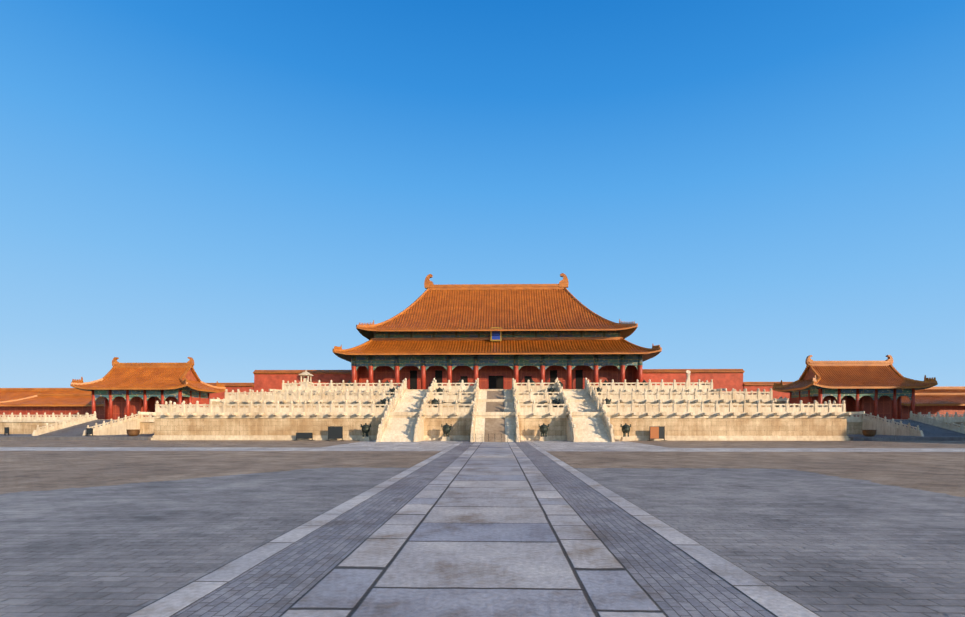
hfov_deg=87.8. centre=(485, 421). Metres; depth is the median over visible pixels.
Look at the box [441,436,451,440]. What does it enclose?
bronze ding pedestal
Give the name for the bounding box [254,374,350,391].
wall
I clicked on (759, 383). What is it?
roof
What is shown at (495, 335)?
hall plaque
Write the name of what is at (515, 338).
hall roof ridge
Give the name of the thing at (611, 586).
imperial way path
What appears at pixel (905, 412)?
side room east wall
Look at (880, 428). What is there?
gate ramp sidewalls
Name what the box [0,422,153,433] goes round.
platform wall
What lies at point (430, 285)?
hall roof ridges
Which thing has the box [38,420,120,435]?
gate ramp paving
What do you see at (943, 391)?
round roof tiles
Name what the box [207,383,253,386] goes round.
low wall
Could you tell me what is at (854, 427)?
terrace wall
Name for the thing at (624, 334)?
upper roof soffit
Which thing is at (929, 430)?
ramp paving
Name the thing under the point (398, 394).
stair balustrade
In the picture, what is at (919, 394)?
roof ridges
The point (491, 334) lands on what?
hall plaque frame
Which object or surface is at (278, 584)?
imperial way brick path
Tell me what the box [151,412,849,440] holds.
terrace mouldings
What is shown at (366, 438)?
bronze ding pedestal
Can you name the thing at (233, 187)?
sky
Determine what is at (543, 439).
bronze ding pedestal
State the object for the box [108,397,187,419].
gate doors
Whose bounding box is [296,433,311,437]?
low sign panel
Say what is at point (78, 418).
gate balustrade
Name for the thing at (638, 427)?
terrace tier wall
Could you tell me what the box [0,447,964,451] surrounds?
cross path paving
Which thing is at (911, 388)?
gate roof soffit
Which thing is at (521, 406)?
terrace tier wall
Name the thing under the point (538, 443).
stair apron paving
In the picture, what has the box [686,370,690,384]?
sundial
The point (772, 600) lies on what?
imperial way edge
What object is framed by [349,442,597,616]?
imperial way path
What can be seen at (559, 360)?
hall architraves
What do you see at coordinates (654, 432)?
sign poster
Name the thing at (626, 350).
round roof tiles
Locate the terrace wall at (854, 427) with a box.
[847,422,964,433]
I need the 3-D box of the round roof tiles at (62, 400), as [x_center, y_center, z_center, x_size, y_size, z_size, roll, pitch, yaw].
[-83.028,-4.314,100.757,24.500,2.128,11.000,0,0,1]
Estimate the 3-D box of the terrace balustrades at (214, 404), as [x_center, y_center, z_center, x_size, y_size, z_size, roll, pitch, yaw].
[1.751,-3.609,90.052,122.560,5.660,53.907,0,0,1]
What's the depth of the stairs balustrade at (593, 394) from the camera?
64.08 m
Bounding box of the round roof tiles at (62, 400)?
[0,396,103,404]
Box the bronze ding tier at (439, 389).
[436,387,443,394]
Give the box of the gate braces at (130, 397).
[95,396,177,400]
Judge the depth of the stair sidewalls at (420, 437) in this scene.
63.30 m
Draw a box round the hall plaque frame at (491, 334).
[490,327,501,340]
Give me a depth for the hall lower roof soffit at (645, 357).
106.40 m
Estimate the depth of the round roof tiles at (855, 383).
82.75 m
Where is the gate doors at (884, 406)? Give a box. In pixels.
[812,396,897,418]
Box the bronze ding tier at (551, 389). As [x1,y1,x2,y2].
[547,387,554,394]
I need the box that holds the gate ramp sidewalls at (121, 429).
[35,418,140,435]
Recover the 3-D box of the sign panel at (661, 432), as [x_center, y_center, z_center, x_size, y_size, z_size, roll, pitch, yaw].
[21.441,1.336,62.883,1.750,1.550,0.060,0,0,1]
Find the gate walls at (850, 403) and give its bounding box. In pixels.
[791,396,863,417]
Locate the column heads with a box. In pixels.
[351,355,642,365]
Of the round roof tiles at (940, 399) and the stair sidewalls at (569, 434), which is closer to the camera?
the stair sidewalls at (569, 434)
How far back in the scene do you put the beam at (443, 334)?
110.90 m
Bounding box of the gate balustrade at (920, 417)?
[847,411,964,435]
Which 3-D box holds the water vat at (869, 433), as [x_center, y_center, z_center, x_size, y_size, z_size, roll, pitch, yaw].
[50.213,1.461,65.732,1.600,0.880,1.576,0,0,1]
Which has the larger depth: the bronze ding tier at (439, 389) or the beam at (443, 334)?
the beam at (443, 334)
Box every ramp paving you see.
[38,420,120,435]
[883,420,964,435]
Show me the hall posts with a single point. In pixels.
(479, 334)
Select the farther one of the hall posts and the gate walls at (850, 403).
the hall posts
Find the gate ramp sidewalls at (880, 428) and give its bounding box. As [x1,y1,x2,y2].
[862,418,964,435]
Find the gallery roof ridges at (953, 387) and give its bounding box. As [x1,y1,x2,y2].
[922,386,964,389]
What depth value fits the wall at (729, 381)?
110.23 m
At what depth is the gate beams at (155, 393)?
84.12 m
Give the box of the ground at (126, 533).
[0,440,964,616]
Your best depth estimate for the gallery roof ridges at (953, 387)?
107.28 m
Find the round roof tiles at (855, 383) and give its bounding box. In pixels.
[774,366,935,389]
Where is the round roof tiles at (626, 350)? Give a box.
[334,339,659,352]
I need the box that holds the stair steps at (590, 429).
[563,391,609,441]
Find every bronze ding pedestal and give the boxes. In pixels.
[360,436,371,440]
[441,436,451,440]
[539,437,548,440]
[620,437,631,440]
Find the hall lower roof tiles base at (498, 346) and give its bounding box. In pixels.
[357,340,642,352]
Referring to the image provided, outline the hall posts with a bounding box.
[373,330,619,337]
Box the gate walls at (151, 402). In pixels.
[139,397,207,416]
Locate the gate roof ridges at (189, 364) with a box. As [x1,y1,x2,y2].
[70,357,225,393]
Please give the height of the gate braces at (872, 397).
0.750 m
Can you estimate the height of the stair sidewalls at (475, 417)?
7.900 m
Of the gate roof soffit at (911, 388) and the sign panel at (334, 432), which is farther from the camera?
the gate roof soffit at (911, 388)
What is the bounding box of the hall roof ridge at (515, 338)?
[371,337,622,340]
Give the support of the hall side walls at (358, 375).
on the terrace tier
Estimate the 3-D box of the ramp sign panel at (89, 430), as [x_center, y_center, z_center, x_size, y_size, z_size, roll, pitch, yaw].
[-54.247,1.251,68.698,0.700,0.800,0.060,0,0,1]
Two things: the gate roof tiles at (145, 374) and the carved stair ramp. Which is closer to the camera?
the carved stair ramp
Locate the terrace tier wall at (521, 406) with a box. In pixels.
[227,405,769,407]
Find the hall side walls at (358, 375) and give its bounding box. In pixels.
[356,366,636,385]
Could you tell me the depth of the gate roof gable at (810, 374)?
85.96 m
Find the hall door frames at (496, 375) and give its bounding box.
[409,369,583,388]
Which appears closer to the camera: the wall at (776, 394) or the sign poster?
the sign poster
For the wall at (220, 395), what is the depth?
112.64 m
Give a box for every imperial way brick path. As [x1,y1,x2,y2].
[172,442,473,616]
[515,442,774,616]
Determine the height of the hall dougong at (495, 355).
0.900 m
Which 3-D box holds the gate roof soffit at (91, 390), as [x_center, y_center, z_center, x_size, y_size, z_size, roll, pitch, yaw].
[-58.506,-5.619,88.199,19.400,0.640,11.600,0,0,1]
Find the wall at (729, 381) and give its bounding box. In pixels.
[642,373,742,393]
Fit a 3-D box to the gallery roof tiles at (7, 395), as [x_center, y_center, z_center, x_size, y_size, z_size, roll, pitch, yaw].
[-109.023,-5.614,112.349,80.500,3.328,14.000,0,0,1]
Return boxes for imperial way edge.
[126,442,462,616]
[527,442,820,616]
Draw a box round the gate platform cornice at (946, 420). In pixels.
[847,419,964,421]
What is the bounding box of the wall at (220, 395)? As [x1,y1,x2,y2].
[209,387,253,398]
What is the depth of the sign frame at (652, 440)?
62.81 m
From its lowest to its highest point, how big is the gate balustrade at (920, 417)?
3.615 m
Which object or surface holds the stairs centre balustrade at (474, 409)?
on the ground at (126, 533)
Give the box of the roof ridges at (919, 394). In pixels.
[901,393,964,405]
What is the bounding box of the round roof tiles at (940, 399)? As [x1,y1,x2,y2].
[901,395,964,403]
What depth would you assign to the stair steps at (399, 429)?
63.51 m
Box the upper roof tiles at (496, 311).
[365,289,620,329]
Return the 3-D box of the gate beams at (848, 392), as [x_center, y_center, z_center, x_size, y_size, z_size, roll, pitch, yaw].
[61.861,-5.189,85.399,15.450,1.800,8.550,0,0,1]
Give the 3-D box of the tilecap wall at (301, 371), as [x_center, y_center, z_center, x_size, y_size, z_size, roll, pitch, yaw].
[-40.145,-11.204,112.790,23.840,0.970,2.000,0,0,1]
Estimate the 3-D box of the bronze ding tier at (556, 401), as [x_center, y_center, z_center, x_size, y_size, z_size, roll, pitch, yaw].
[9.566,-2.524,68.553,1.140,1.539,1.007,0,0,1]
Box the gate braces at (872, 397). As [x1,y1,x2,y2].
[822,395,910,399]
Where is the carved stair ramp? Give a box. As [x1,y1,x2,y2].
[484,391,504,441]
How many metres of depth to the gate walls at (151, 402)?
89.05 m
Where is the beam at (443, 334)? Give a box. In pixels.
[375,330,617,337]
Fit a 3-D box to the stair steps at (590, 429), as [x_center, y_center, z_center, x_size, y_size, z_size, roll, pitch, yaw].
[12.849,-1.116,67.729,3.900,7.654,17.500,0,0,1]
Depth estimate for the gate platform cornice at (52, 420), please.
79.88 m
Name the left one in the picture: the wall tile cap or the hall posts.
the hall posts
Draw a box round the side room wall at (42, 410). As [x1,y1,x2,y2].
[0,406,103,419]
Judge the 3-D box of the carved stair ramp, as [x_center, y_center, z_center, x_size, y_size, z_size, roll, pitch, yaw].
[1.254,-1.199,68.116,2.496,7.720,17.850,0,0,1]
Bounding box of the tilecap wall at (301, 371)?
[253,370,350,373]
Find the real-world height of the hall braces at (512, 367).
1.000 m
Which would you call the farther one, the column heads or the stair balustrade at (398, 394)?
the column heads
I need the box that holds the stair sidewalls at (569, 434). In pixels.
[556,388,614,441]
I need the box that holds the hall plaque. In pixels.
[492,331,499,339]
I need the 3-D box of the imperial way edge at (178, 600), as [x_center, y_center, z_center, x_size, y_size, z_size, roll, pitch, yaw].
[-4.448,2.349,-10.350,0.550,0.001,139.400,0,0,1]
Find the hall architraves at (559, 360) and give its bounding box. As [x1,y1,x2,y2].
[356,355,637,365]
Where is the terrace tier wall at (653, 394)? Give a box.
[554,394,712,394]
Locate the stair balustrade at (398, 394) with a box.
[376,378,434,441]
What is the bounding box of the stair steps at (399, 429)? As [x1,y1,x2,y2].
[381,391,427,441]
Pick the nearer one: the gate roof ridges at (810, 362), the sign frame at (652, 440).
the sign frame at (652, 440)
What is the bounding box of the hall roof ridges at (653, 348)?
[332,338,661,361]
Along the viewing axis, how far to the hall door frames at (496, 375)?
109.77 m
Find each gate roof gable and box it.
[183,369,196,380]
[802,367,816,380]
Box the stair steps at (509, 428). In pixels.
[474,391,515,441]
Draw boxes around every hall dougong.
[351,354,643,355]
[374,330,617,333]
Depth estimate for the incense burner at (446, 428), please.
62.79 m
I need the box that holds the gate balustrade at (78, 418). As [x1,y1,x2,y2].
[0,411,153,435]
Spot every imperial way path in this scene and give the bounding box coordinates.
[279,442,481,616]
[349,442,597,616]
[508,442,667,616]
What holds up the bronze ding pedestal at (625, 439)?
on the ground at (126, 533)
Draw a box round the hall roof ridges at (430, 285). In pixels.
[356,273,637,338]
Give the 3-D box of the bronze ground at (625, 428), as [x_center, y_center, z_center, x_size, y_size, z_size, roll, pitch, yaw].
[17.433,0.985,62.574,1.113,1.701,1.113,0,0,-45]
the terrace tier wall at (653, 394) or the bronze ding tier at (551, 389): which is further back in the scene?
the terrace tier wall at (653, 394)
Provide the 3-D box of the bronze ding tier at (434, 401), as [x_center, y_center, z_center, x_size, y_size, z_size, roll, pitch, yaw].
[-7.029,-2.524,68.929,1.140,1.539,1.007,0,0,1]
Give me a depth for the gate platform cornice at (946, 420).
76.81 m
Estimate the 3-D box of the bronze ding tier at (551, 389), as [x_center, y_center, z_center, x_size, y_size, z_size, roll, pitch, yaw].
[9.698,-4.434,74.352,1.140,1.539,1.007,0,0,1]
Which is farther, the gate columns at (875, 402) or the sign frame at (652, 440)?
the gate columns at (875, 402)
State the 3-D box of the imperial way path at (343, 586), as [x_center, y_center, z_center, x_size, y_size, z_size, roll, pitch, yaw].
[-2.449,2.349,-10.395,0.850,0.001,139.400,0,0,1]
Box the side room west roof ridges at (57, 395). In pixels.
[0,391,103,405]
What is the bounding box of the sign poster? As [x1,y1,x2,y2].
[650,427,658,438]
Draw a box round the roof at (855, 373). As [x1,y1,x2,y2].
[777,366,929,389]
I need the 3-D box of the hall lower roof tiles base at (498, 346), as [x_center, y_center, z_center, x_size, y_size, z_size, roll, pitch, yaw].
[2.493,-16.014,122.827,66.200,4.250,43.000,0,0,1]
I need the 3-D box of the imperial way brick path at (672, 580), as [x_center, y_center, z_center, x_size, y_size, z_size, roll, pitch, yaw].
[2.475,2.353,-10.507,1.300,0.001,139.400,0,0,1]
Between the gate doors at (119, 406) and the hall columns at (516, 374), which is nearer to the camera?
the gate doors at (119, 406)
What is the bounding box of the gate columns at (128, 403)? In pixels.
[92,390,208,419]
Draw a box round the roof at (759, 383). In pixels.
[743,382,791,385]
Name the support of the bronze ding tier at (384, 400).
on the terrace tier paving
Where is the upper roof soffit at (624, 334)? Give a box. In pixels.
[357,327,636,339]
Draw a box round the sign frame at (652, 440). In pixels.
[647,426,666,440]
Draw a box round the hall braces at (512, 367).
[356,365,637,370]
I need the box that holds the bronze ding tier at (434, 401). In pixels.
[431,398,438,406]
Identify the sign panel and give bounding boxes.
[87,428,91,433]
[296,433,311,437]
[328,426,341,438]
[650,426,663,438]
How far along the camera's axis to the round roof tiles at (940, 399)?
94.62 m
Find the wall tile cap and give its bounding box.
[642,369,744,372]
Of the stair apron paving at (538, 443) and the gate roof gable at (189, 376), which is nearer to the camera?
the stair apron paving at (538, 443)
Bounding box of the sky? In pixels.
[0,0,964,387]
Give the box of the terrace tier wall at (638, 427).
[154,418,846,435]
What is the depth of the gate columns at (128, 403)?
84.08 m
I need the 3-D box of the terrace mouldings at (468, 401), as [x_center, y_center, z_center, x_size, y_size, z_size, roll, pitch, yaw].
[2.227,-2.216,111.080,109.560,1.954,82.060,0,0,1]
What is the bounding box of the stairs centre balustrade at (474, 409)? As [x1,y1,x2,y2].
[470,378,518,441]
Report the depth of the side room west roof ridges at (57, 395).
99.71 m
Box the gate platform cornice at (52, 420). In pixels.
[0,420,153,421]
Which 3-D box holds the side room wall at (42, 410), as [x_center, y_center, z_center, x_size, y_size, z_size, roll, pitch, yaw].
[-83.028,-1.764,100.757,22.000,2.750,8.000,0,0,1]
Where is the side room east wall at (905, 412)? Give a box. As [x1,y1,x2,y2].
[901,405,964,418]
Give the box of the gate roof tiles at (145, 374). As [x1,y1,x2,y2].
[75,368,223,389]
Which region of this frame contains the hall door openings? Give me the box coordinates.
[410,370,582,388]
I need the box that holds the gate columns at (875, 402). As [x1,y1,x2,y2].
[790,389,914,418]
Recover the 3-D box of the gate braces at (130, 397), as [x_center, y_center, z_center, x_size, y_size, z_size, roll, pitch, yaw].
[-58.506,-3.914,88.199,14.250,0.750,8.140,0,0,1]
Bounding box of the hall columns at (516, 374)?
[351,365,641,388]
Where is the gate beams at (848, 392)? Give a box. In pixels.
[789,386,911,397]
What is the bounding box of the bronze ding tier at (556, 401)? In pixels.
[552,398,559,406]
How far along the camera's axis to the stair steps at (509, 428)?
63.45 m
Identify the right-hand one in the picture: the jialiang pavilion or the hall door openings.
the hall door openings
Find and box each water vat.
[126,429,139,435]
[862,430,876,436]
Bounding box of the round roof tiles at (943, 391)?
[915,389,964,392]
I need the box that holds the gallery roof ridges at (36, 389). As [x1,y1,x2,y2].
[0,388,83,390]
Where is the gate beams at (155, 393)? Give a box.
[94,387,209,397]
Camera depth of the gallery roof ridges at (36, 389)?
111.82 m
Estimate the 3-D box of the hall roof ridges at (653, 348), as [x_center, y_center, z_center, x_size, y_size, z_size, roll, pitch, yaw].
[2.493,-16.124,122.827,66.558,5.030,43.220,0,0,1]
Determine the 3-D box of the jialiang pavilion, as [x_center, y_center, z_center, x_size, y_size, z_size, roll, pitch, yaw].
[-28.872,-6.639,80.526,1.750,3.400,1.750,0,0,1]
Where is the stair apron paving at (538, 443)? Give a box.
[321,440,667,447]
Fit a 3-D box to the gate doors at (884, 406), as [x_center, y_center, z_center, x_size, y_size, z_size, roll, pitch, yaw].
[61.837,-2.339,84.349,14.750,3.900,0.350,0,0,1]
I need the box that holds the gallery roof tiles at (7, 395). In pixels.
[0,390,91,400]
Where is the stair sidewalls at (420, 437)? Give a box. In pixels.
[376,388,434,441]
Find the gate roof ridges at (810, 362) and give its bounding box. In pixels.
[772,355,937,392]
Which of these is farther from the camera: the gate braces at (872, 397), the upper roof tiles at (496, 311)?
the upper roof tiles at (496, 311)
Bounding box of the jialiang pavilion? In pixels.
[298,370,312,385]
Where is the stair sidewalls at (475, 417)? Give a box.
[470,388,519,441]
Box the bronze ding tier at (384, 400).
[380,398,388,406]
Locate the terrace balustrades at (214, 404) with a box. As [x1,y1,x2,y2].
[137,379,864,416]
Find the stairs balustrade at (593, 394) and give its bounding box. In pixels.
[556,378,614,441]
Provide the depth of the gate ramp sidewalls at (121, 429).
75.31 m
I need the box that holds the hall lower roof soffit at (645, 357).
[333,351,660,361]
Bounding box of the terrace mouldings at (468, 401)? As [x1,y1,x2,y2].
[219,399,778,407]
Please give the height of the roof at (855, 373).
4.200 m
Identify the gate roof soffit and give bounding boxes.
[74,386,214,392]
[786,385,932,392]
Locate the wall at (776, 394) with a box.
[743,386,789,398]
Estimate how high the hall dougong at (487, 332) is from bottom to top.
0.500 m

